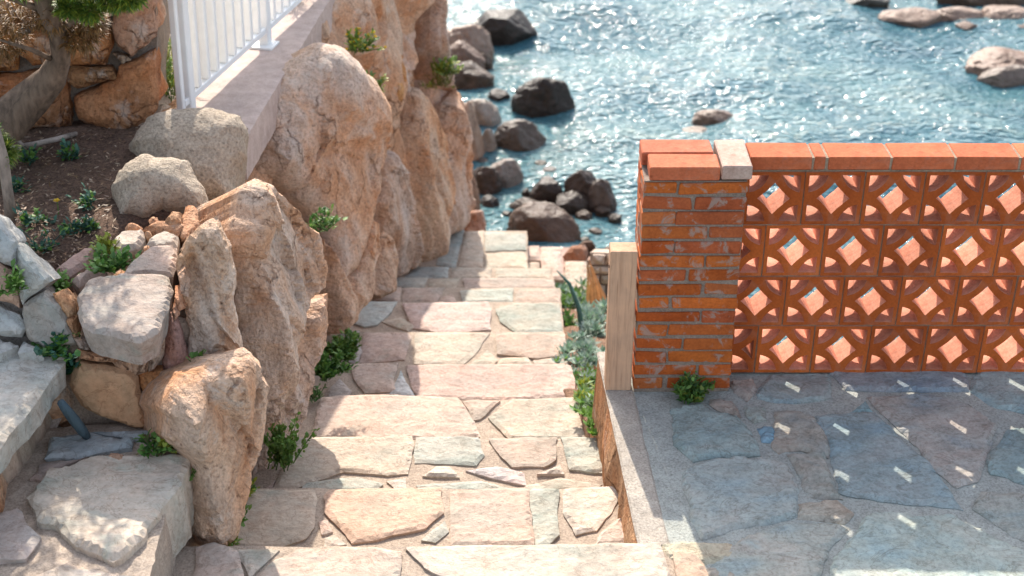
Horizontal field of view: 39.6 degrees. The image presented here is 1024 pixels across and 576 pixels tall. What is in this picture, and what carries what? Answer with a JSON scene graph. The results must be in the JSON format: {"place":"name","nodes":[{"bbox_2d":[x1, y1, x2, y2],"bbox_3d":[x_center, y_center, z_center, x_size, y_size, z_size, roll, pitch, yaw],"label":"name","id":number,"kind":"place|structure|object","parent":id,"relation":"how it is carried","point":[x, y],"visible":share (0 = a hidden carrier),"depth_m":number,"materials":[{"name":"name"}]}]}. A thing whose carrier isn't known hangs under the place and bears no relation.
{"place":"outdoors","nodes":[
{"label":"outdoors","id":0,"kind":"place"},
{"bbox_2d":[0,120,170,269],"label":"soil","id":1,"kind":"structure","parent":0,"point":[123,155],"depth_m":5.28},
{"bbox_2d":[0,129,16,218],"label":"dead tree","id":2,"kind":"object","parent":1,"relation":"on","point":[7,189],"visible":0.93,"depth_m":4.97,"materials":[{"name":"wood"}]},
{"bbox_2d":[1,175,31,192],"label":"weed","id":3,"kind":"object","parent":1,"relation":"on","point":[18,183],"visible":0.72,"depth_m":5.25,"materials":[{"name":"green plant"}]},
{"bbox_2d":[17,142,42,165],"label":"weed","id":4,"kind":"object","parent":1,"relation":"on","point":[30,156],"visible":0.95,"depth_m":5.44,"materials":[{"name":"green plant"}]},
{"bbox_2d":[12,203,56,226],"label":"weed","id":5,"kind":"object","parent":1,"relation":"on","point":[26,219],"visible":1,"depth_m":5.00,"materials":[{"name":"green plant"}]},
{"bbox_2d":[18,225,68,253],"bbox_3d":[-1.608,-0.149,4.820,0.172,0.084,0.201,0,30,0],"label":"weed","id":6,"kind":"object","parent":1,"relation":"on","point":[43,243],"visible":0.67,"depth_m":4.84,"materials":[{"name":"green plant"}]},
{"bbox_2d":[10,131,77,149],"bbox_3d":[-1.836,-0.602,5.562,0.280,0.126,0.082,-15,33,-24],"label":"stick","id":7,"kind":"object","parent":1,"relation":"on","point":[42,142],"visible":0.54,"depth_m":5.55,"materials":[{"name":"wood"}]},
{"bbox_2d":[56,137,79,160],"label":"weed","id":8,"kind":"object","parent":1,"relation":"on","point":[64,150],"visible":1,"depth_m":5.48,"materials":[{"name":"green plant"}]},
{"bbox_2d":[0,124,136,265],"bbox_3d":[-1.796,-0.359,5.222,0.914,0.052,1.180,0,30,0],"label":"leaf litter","id":9,"kind":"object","parent":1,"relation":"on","point":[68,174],"visible":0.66,"depth_m":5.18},
{"bbox_2d":[52,216,89,235],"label":"weed","id":10,"kind":"object","parent":1,"relation":"on","point":[74,226],"visible":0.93,"depth_m":4.95,"materials":[{"name":"green plant"}]},
{"bbox_2d":[0,0,149,169],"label":"juniper shrub","id":11,"kind":"object","parent":1,"relation":"on","point":[26,103],"visible":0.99,"depth_m":5.15,"materials":[{"name":"grey plant"}]},
{"bbox_2d":[65,182,96,210],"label":"weed","id":12,"kind":"object","parent":1,"relation":"on","point":[87,198],"visible":0.99,"depth_m":5.12,"materials":[{"name":"green plant"}]},
{"bbox_2d":[76,214,100,233],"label":"weed","id":13,"kind":"object","parent":1,"relation":"on","point":[91,222],"visible":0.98,"depth_m":4.96,"materials":[{"name":"green plant"}]},
{"bbox_2d":[111,154,208,217],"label":"boulder","id":14,"kind":"object","parent":1,"relation":"on","point":[145,185],"visible":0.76,"depth_m":5.07,"materials":[{"name":"grey stone"}]},
{"bbox_2d":[50,44,201,427],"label":"rocky ground","id":15,"kind":"structure","parent":0,"point":[164,101],"depth_m":6.19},
{"bbox_2d":[0,214,81,361],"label":"grey stone edging","id":16,"kind":"object","parent":15,"relation":"on","point":[39,310],"visible":0.86,"depth_m":4.37,"materials":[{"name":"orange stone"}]},
{"bbox_2d":[0,258,28,296],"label":"weed","id":17,"kind":"object","parent":16,"relation":"on","point":[15,281],"visible":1,"depth_m":4.32,"materials":[{"name":"green plant"}]},
{"bbox_2d":[31,329,80,361],"bbox_3d":[-1.397,0.169,4.358,0.174,0.078,0.167,0,30,0],"label":"weed","id":18,"kind":"object","parent":16,"relation":"on","point":[53,348],"visible":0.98,"depth_m":4.34,"materials":[{"name":"green plant"}]},
{"bbox_2d":[52,268,79,292],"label":"weed","id":19,"kind":"object","parent":16,"relation":"on","point":[60,284],"visible":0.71,"depth_m":4.56,"materials":[{"name":"green plant"}]},
{"bbox_2d":[0,0,169,129],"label":"masonry wall","id":20,"kind":"structure","parent":15,"relation":"on","point":[119,79],"depth_m":5.68,"materials":[{"name":"orange stone"}]},
{"bbox_2d":[0,355,199,575],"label":"side steps","id":21,"kind":"structure","parent":15,"relation":"on","point":[76,504],"depth_m":4.16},
{"bbox_2d":[57,399,90,439],"bbox_3d":[-1.334,0.402,4.339,0.034,0.184,0.097,13,33,22],"label":"hose end","id":22,"kind":"object","parent":21,"relation":"on","point":[72,417],"visible":1,"depth_m":4.32,"materials":[{"name":"grey rubber"}]},
{"bbox_2d":[134,428,175,458],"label":"weed","id":23,"kind":"object","parent":21,"relation":"on","point":[145,439],"visible":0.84,"depth_m":4.31,"materials":[{"name":"green plant"}]},
{"bbox_2d":[55,205,199,427],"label":"dry stone wall","id":24,"kind":"structure","parent":15,"relation":"on","point":[131,341],"depth_m":4.43,"materials":[{"name":"beige stone"}]},
{"bbox_2d":[66,353,80,374],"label":"weed","id":25,"kind":"object","parent":24,"relation":"on","point":[70,365],"visible":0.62,"depth_m":4.40,"materials":[{"name":"green plant"}]},
{"bbox_2d":[88,231,121,253],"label":"weed","id":26,"kind":"object","parent":24,"relation":"on","point":[106,241],"visible":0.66,"depth_m":4.70,"materials":[{"name":"green plant"}]},
{"bbox_2d":[83,242,141,273],"bbox_3d":[-1.287,-0.091,4.600,0.202,0.088,0.157,0,30,0],"label":"weed","id":27,"kind":"object","parent":24,"relation":"on","point":[114,264],"visible":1,"depth_m":4.60,"materials":[{"name":"green plant"}]},
{"bbox_2d":[165,42,175,101],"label":"grass tuft","id":28,"kind":"object","parent":15,"relation":"on","point":[170,81],"visible":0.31,"depth_m":6.26,"materials":[{"name":"green plant"}]},
{"bbox_2d":[129,107,248,200],"bbox_3d":[-1.295,-0.349,5.825,0.464,0.911,0.748,-9,31,-16],"label":"boulder","id":29,"kind":"object","parent":15,"relation":"on","point":[210,145],"visible":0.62,"depth_m":5.45,"materials":[{"name":"grey stone"}]},
{"bbox_2d":[175,0,334,179],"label":"concrete plinth","id":30,"kind":"structure","parent":15,"relation":"on","point":[246,86],"depth_m":6.42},
{"bbox_2d":[167,0,302,108],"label":"metal fence","id":31,"kind":"object","parent":30,"relation":"on","point":[212,41],"visible":0.88,"depth_m":6.17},
{"bbox_2d":[0,0,434,512],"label":"cliff","id":32,"kind":"structure","parent":0,"point":[390,22],"depth_m":8.00,"materials":[{"name":"beige stone"}]},
{"bbox_2d":[139,347,268,545],"bbox_3d":[-0.991,0.517,4.577,0.349,0.851,0.684,-18,34,-28],"label":"cliff rock","id":33,"kind":"object","parent":32,"relation":"on","point":[205,415],"visible":0.88,"depth_m":4.27,"materials":[{"name":"beige stone"}]},
{"bbox_2d":[153,432,176,452],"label":"weed","id":34,"kind":"object","parent":33,"relation":"on","point":[161,442],"visible":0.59,"depth_m":4.29,"materials":[{"name":"green plant"}]},
{"bbox_2d":[180,178,327,424],"bbox_3d":[-0.979,0.080,5.215,0.794,1.092,0.531,19,35,30],"label":"cliff rock","id":35,"kind":"object","parent":32,"relation":"on","point":[279,260],"visible":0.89,"depth_m":4.91,"materials":[{"name":"beige stone"}]},
{"bbox_2d":[176,216,242,356],"bbox_3d":[-1.021,0.146,4.786,0.193,1.003,0.670,-9,31,-16],"label":"cliff rock","id":36,"kind":"object","parent":35,"relation":"on","point":[205,257],"visible":0.63,"depth_m":4.46,"materials":[{"name":"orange stone"}]},
{"bbox_2d":[251,293,328,473],"bbox_3d":[-1.012,0.401,5.428,0.565,0.728,0.558,15,33,24],"label":"cliff rock","id":37,"kind":"object","parent":32,"relation":"on","point":[312,345],"visible":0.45,"depth_m":5.31,"materials":[{"name":"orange stone"}]},
{"bbox_2d":[254,42,392,275],"bbox_3d":[-1.061,-0.454,6.996,0.948,1.574,0.860,24,38,35],"label":"cliff rock","id":38,"kind":"object","parent":32,"relation":"on","point":[329,143],"visible":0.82,"depth_m":6.57,"materials":[{"name":"beige stone"}]},
{"bbox_2d":[343,27,385,54],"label":"weed","id":39,"kind":"object","parent":38,"relation":"on","point":[359,46],"visible":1,"depth_m":7.08,"materials":[{"name":"green plant"}]},
{"bbox_2d":[306,203,347,232],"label":"weed","id":40,"kind":"object","parent":32,"relation":"attached to","point":[323,222],"visible":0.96,"depth_m":5.98,"materials":[{"name":"green plant"}]},
{"bbox_2d":[317,220,380,335],"bbox_3d":[-0.943,-0.033,7.034,0.656,0.696,0.479,16,34,26],"label":"cliff rock","id":41,"kind":"object","parent":32,"relation":"attached to","point":[350,296],"visible":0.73,"depth_m":6.78,"materials":[{"name":"orange stone"}]},
{"bbox_2d":[372,232,398,299],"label":"cliff rock","id":42,"kind":"object","parent":32,"relation":"attached to","point":[386,266],"visible":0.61,"depth_m":7.69,"materials":[{"name":"orange stone"}]},
{"bbox_2d":[373,150,423,275],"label":"cliff rock","id":43,"kind":"object","parent":32,"relation":"on","point":[395,218],"visible":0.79,"depth_m":8.23,"materials":[{"name":"orange stone"}]},
{"bbox_2d":[397,56,406,101],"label":"cliff rock","id":44,"kind":"object","parent":32,"relation":"attached to","point":[400,91],"visible":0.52,"depth_m":8.31,"materials":[{"name":"orange stone"}]},
{"bbox_2d":[402,29,418,106],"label":"cliff rock","id":45,"kind":"object","parent":32,"relation":"on","point":[410,60],"visible":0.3,"depth_m":8.75,"materials":[{"name":"orange stone"}]},
{"bbox_2d":[399,86,455,269],"bbox_3d":[-0.730,-0.627,8.970,0.838,1.304,0.585,12,32,20],"label":"cliff rock","id":46,"kind":"object","parent":32,"relation":"attached to","point":[431,179],"visible":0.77,"depth_m":8.73,"materials":[{"name":"orange stone"}]},
{"bbox_2d":[414,80,447,105],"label":"cliff rock","id":47,"kind":"object","parent":32,"relation":"attached to","point":[434,96],"visible":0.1,"depth_m":9.28,"materials":[{"name":"orange stone"}]},
{"bbox_2d":[413,0,456,90],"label":"cliff rock","id":48,"kind":"object","parent":32,"relation":"attached to","point":[431,40],"visible":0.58,"depth_m":9.05,"materials":[{"name":"orange stone"}]},
{"bbox_2d":[418,57,458,89],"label":"weed","id":49,"kind":"object","parent":48,"relation":"on","point":[440,80],"visible":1,"depth_m":9.06,"materials":[{"name":"green plant"}]},
{"bbox_2d":[433,55,463,76],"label":"weed","id":50,"kind":"object","parent":48,"relation":"on","point":[442,65],"visible":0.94,"depth_m":9.07,"materials":[{"name":"green plant"}]},
{"bbox_2d":[433,90,475,234],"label":"cliff rock","id":51,"kind":"object","parent":32,"relation":"on","point":[449,107],"visible":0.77,"depth_m":9.41,"materials":[{"name":"orange stone"}]},
{"bbox_2d":[463,210,589,309],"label":"beach","id":52,"kind":"structure","parent":0,"point":[477,222],"depth_m":10.70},
{"bbox_2d":[173,230,707,575],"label":"stone stairs","id":53,"kind":"structure","parent":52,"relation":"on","point":[450,439],"depth_m":5.24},
{"bbox_2d":[263,411,319,471],"bbox_3d":[-0.809,0.553,5.123,0.142,0.202,0.207,20,36,31],"label":"weed","id":54,"kind":"object","parent":53,"relation":"on","point":[281,448],"visible":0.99,"depth_m":5.10,"materials":[{"name":"green plant"}]},
{"bbox_2d":[309,383,326,402],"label":"weed","id":55,"kind":"object","parent":53,"relation":"on","point":[315,394],"visible":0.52,"depth_m":5.86,"materials":[{"name":"green plant"}]},
{"bbox_2d":[314,348,358,381],"bbox_3d":[-0.787,0.328,6.180,0.214,0.139,0.191,-19,35,-29],"label":"weed","id":56,"kind":"object","parent":53,"relation":"on","point":[326,368],"visible":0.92,"depth_m":6.16,"materials":[{"name":"green plant"}]},
{"bbox_2d":[323,328,361,362],"bbox_3d":[-0.801,0.270,6.511,0.227,0.147,0.186,0,30,0],"label":"weed","id":57,"kind":"object","parent":53,"relation":"on","point":[347,345],"visible":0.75,"depth_m":6.49,"materials":[{"name":"green plant"}]},
{"bbox_2d":[582,416,597,435],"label":"succulent","id":58,"kind":"object","parent":53,"relation":"on","point":[589,423],"visible":0.44,"depth_m":5.36,"materials":[{"name":"green plant"}]},
{"bbox_2d":[528,246,586,308],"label":"winding steps","id":59,"kind":"structure","parent":52,"relation":"on","point":[549,257],"depth_m":9.63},
{"bbox_2d":[563,244,587,269],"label":"beach stone","id":60,"kind":"object","parent":52,"relation":"on","point":[577,253],"visible":0.69,"depth_m":10.37,"materials":[{"name":"orange stone"}]},
{"bbox_2d":[562,309,605,437],"bbox_3d":[0.403,0.615,7.106,0.437,1.767,3.095,2,30,3],"label":"planting bed","id":61,"kind":"object","parent":52,"relation":"on","point":[568,392],"visible":0.09,"depth_m":7.21,"materials":[{"name":"soil"}]},
{"bbox_2d":[556,270,582,331],"bbox_3d":[0.322,0.077,7.628,0.046,0.318,0.221,-22,37,-33],"label":"agave leaf","id":62,"kind":"object","parent":61,"relation":"on","point":[578,307],"visible":0.84,"depth_m":7.60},
{"bbox_2d":[562,308,577,326],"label":"succulent","id":63,"kind":"object","parent":61,"relation":"on","point":[568,320],"visible":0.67,"depth_m":7.90,"materials":[{"name":"green plant"}]},
{"bbox_2d":[561,291,579,309],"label":"succulent","id":64,"kind":"object","parent":61,"relation":"on","point":[565,304],"visible":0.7,"depth_m":8.64,"materials":[{"name":"green plant"}]},
{"bbox_2d":[550,351,591,377],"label":"succulent","id":65,"kind":"object","parent":61,"relation":"on","point":[578,361],"visible":0.52,"depth_m":6.48,"materials":[{"name":"green plant"}]},
{"bbox_2d":[553,338,603,363],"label":"succulent","id":66,"kind":"object","parent":61,"relation":"on","point":[581,346],"visible":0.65,"depth_m":6.82,"materials":[{"name":"green plant"}]},
{"bbox_2d":[569,391,593,412],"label":"succulent","id":67,"kind":"object","parent":61,"relation":"on","point":[587,401],"visible":0.38,"depth_m":5.72,"materials":[{"name":"green plant"}]},
{"bbox_2d":[565,329,601,344],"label":"succulent","id":68,"kind":"object","parent":61,"relation":"on","point":[578,335],"visible":0.34,"depth_m":7.28,"materials":[{"name":"green plant"}]},
{"bbox_2d":[574,375,594,390],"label":"succulent","id":69,"kind":"object","parent":61,"relation":"on","point":[584,381],"visible":0.39,"depth_m":6.07,"materials":[{"name":"green plant"}]},
{"bbox_2d":[577,367,596,386],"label":"succulent","id":70,"kind":"object","parent":61,"relation":"on","point":[590,373],"visible":0.46,"depth_m":6.26,"materials":[{"name":"green plant"}]},
{"bbox_2d":[572,345,604,366],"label":"succulent","id":71,"kind":"object","parent":61,"relation":"on","point":[595,359],"visible":0.33,"depth_m":6.72,"materials":[{"name":"green plant"}]},
{"bbox_2d":[574,296,606,327],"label":"succulent","id":72,"kind":"object","parent":61,"relation":"on","point":[590,314],"visible":0.5,"depth_m":7.93,"materials":[{"name":"green plant"}]},
{"bbox_2d":[575,318,605,337],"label":"succulent","id":73,"kind":"object","parent":61,"relation":"on","point":[593,328],"visible":0.84,"depth_m":7.56,"materials":[{"name":"green plant"}]},
{"bbox_2d":[586,257,605,307],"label":"dead leaf","id":74,"kind":"object","parent":61,"relation":"on","point":[593,293],"visible":0.71,"depth_m":8.49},
{"bbox_2d":[589,249,608,297],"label":"retaining wall","id":75,"kind":"structure","parent":52,"relation":"on","point":[599,260],"depth_m":8.77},
{"bbox_2d":[446,0,1023,345],"bbox_3d":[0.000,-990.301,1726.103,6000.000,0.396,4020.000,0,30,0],"label":"sea","id":76,"kind":"structure","parent":0,"point":[631,74],"depth_m":14.44,"materials":[{"name":"liquid"}]},
{"bbox_2d":[450,40,485,68],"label":"sea rock","id":77,"kind":"object","parent":76,"relation":"in","point":[463,51],"visible":0.29,"depth_m":14.73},
{"bbox_2d":[447,24,493,58],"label":"sea rock","id":78,"kind":"object","parent":76,"relation":"in","point":[477,38],"visible":0.35,"depth_m":15.10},
{"bbox_2d":[453,61,494,89],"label":"sea rock","id":79,"kind":"object","parent":76,"relation":"in","point":[471,75],"visible":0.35,"depth_m":14.29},
{"bbox_2d":[464,100,484,160],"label":"sea rock","id":80,"kind":"object","parent":76,"relation":"in","point":[478,148],"visible":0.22,"depth_m":12.72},
{"bbox_2d":[472,176,479,209],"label":"sea rock","id":81,"kind":"object","parent":76,"relation":"in","point":[476,197],"visible":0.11,"depth_m":11.91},
{"bbox_2d":[471,99,500,125],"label":"sea rock","id":82,"kind":"object","parent":76,"relation":"in","point":[487,113],"visible":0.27,"depth_m":13.39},
{"bbox_2d":[472,166,502,194],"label":"sea rock","id":83,"kind":"object","parent":76,"relation":"in","point":[488,180],"visible":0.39,"depth_m":12.22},
{"bbox_2d":[482,129,496,151],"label":"sea rock","id":84,"kind":"object","parent":76,"relation":"in","point":[489,141],"visible":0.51,"depth_m":12.89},
{"bbox_2d":[480,194,499,207],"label":"sea rock","id":85,"kind":"object","parent":76,"relation":"in","point":[490,201],"visible":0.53,"depth_m":12.02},
{"bbox_2d":[488,88,509,100],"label":"sea rock","id":86,"kind":"object","parent":76,"relation":"in","point":[497,94],"visible":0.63,"depth_m":14.06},
{"bbox_2d":[477,9,536,45],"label":"sea rock","id":87,"kind":"object","parent":76,"relation":"in","point":[504,27],"visible":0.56,"depth_m":15.61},
{"bbox_2d":[491,158,523,187],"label":"sea rock","id":88,"kind":"object","parent":76,"relation":"in","point":[508,170],"visible":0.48,"depth_m":12.39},
{"bbox_2d":[494,119,546,150],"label":"sea rock","id":89,"kind":"object","parent":76,"relation":"in","point":[518,135],"visible":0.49,"depth_m":12.99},
{"bbox_2d":[509,197,541,208],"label":"sea rock","id":90,"kind":"object","parent":76,"relation":"in","point":[517,203],"visible":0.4,"depth_m":12.03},
{"bbox_2d":[510,77,575,117],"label":"sea rock","id":91,"kind":"object","parent":76,"relation":"in","point":[538,97],"visible":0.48,"depth_m":13.73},
{"bbox_2d":[506,201,580,242],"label":"sea rock","id":92,"kind":"object","parent":76,"relation":"in","point":[544,221],"visible":0.49,"depth_m":11.46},
{"bbox_2d":[529,176,564,203],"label":"sea rock","id":93,"kind":"object","parent":76,"relation":"in","point":[547,188],"visible":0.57,"depth_m":12.10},
{"bbox_2d":[555,190,587,214],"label":"sea rock","id":94,"kind":"object","parent":76,"relation":"in","point":[572,202],"visible":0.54,"depth_m":11.96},
{"bbox_2d":[564,169,595,195],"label":"sea rock","id":95,"kind":"object","parent":76,"relation":"in","point":[580,181],"visible":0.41,"depth_m":12.06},
{"bbox_2d":[575,210,591,219],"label":"sea rock","id":96,"kind":"object","parent":76,"relation":"in","point":[583,215],"visible":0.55,"depth_m":11.85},
{"bbox_2d":[586,178,616,212],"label":"sea rock","id":97,"kind":"object","parent":76,"relation":"in","point":[600,192],"visible":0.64,"depth_m":12.00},
{"bbox_2d":[594,206,609,216],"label":"sea rock","id":98,"kind":"object","parent":76,"relation":"in","point":[602,211],"visible":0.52,"depth_m":11.95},
{"bbox_2d":[692,109,732,124],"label":"sea rock","id":99,"kind":"object","parent":76,"relation":"in","point":[708,117],"visible":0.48,"depth_m":13.53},
{"bbox_2d":[845,0,890,7],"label":"sea rock","id":100,"kind":"object","parent":76,"relation":"in","point":[876,3],"visible":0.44,"depth_m":16.51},
{"bbox_2d":[878,7,942,27],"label":"sea rock","id":101,"kind":"object","parent":76,"relation":"in","point":[917,17],"visible":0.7,"depth_m":16.04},
{"bbox_2d":[934,6,984,21],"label":"sea rock","id":102,"kind":"object","parent":76,"relation":"in","point":[955,13],"visible":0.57,"depth_m":16.09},
{"bbox_2d":[936,0,1023,6],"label":"sea rock","id":103,"kind":"object","parent":76,"relation":"in","point":[973,3],"visible":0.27,"depth_m":16.52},
{"bbox_2d":[965,46,1023,75],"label":"sea rock","id":104,"kind":"object","parent":76,"relation":"in","point":[979,62],"visible":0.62,"depth_m":14.74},
{"bbox_2d":[976,64,1023,87],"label":"sea rock","id":105,"kind":"object","parent":76,"relation":"in","point":[1011,75],"visible":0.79,"depth_m":14.43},
{"bbox_2d":[981,5,1023,19],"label":"sea rock","id":106,"kind":"object","parent":76,"relation":"in","point":[997,12],"visible":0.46,"depth_m":16.06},
{"bbox_2d":[631,370,1023,575],"bbox_3d":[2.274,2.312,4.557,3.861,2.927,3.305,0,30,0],"label":"terrace paving","id":107,"kind":"structure","parent":0,"point":[918,473],"depth_m":4.62,"materials":[{"name":"stone"}]},
{"bbox_2d":[590,352,669,544],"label":"terrace kerb","id":108,"kind":"structure","parent":107,"relation":"on","point":[627,474],"depth_m":4.75,"materials":[{"name":"beige stone"}]},
{"bbox_2d":[604,242,637,389],"bbox_3d":[0.373,0.103,4.927,0.094,0.558,0.072,0,30,0],"label":"wooden post","id":109,"kind":"object","parent":108,"relation":"on","point":[622,277],"visible":1,"depth_m":4.88,"materials":[{"name":"brown wood"}]},
{"bbox_2d":[632,139,752,391],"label":"brick pillar","id":110,"kind":"structure","parent":107,"relation":"on","point":[691,201],"depth_m":4.78,"materials":[{"name":"brick"}]},
{"bbox_2d":[671,371,715,404],"bbox_3d":[0.627,0.347,4.981,0.138,0.108,0.171,17,34,26],"label":"weed","id":111,"kind":"object","parent":107,"relation":"on","point":[690,391],"visible":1,"depth_m":4.97,"materials":[{"name":"green plant"}]},
{"bbox_2d":[730,143,1023,372],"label":"screen wall","id":112,"kind":"structure","parent":0,"point":[958,316],"depth_m":4.92,"materials":[{"name":"ceramic"}]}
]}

